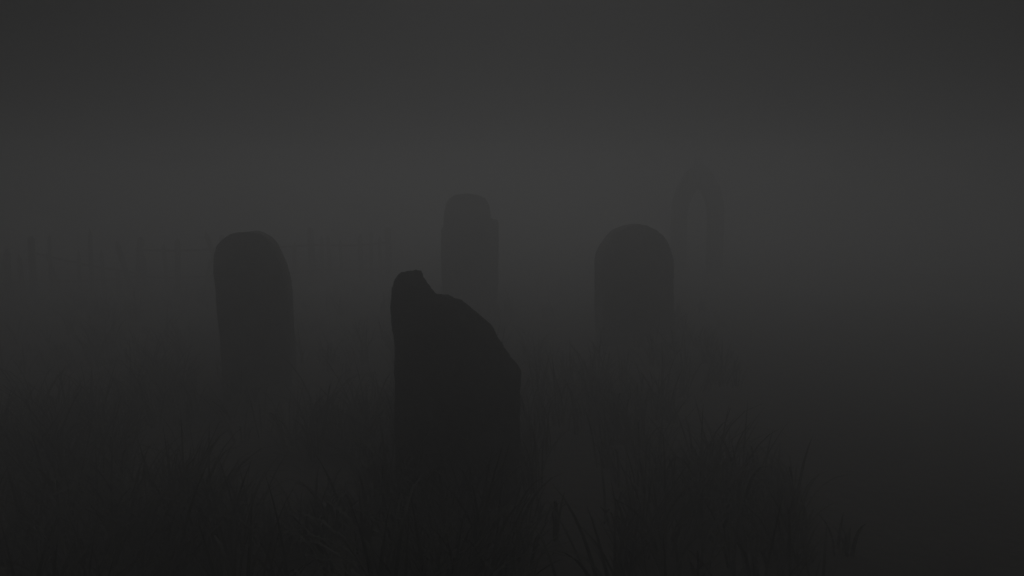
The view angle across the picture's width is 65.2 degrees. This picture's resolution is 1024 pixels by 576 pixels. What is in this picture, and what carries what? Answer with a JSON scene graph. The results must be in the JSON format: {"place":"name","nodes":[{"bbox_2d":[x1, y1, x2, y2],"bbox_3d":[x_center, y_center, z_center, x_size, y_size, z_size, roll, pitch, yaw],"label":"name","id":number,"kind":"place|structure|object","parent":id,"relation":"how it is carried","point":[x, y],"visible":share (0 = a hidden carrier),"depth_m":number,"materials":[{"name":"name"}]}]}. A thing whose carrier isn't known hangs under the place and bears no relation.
{"place":"outdoors","nodes":[
{"label":"outdoors","id":0,"kind":"place"},
{"bbox_2d":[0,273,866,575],"bbox_3d":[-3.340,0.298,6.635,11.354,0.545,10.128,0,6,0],"label":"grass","id":1,"kind":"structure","parent":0,"point":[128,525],"depth_m":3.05,"materials":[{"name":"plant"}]},
{"bbox_2d":[0,211,1023,575],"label":"ground","id":2,"kind":"structure","parent":0,"point":[880,353],"depth_m":6.43,"materials":[{"name":"soil"}]},
{"bbox_2d":[0,227,392,301],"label":"picket fence","id":3,"kind":"object","parent":2,"relation":"on","point":[140,276],"visible":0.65,"depth_m":10.56,"materials":[{"name":"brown wood"}]},
{"bbox_2d":[213,231,297,387],"bbox_3d":[-1.679,0.201,5.251,0.506,1.152,0.122,0,6,3],"label":"headstone","id":4,"kind":"object","parent":2,"relation":"on","point":[254,294],"visible":0.85,"depth_m":5.19,"materials":[{"name":"stone"}]},
{"bbox_2d":[390,270,520,507],"bbox_3d":[-0.221,0.455,3.215,0.515,1.071,0.121,0,6,-3],"label":"headstone","id":5,"kind":"object","parent":2,"relation":"on","point":[457,369],"visible":0.75,"depth_m":3.15,"materials":[{"name":"stone"}]},
{"bbox_2d":[441,194,498,314],"bbox_3d":[-0.462,-0.318,8.815,0.626,1.437,0.159,1,6,6],"label":"headstone","id":6,"kind":"object","parent":2,"relation":"on","point":[469,246],"visible":0.84,"depth_m":8.73,"materials":[{"name":"stone"}]},
{"bbox_2d":[594,224,673,345],"bbox_3d":[1.048,0.030,6.838,0.693,1.156,0.172,-2,6,-17],"label":"headstone","id":7,"kind":"object","parent":2,"relation":"on","point":[634,271],"visible":0.77,"depth_m":6.75,"materials":[{"name":"stone"}]},
{"bbox_2d":[670,153,725,283],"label":"stone arch","id":8,"kind":"structure","parent":2,"relation":"on","point":[699,176],"depth_m":12.03,"materials":[{"name":"grey stone"}]},
{"bbox_2d":[0,0,1023,210],"label":"sky","id":9,"kind":"structure","parent":0,"point":[106,105],"materials":[{"name":"grey"}]}
]}

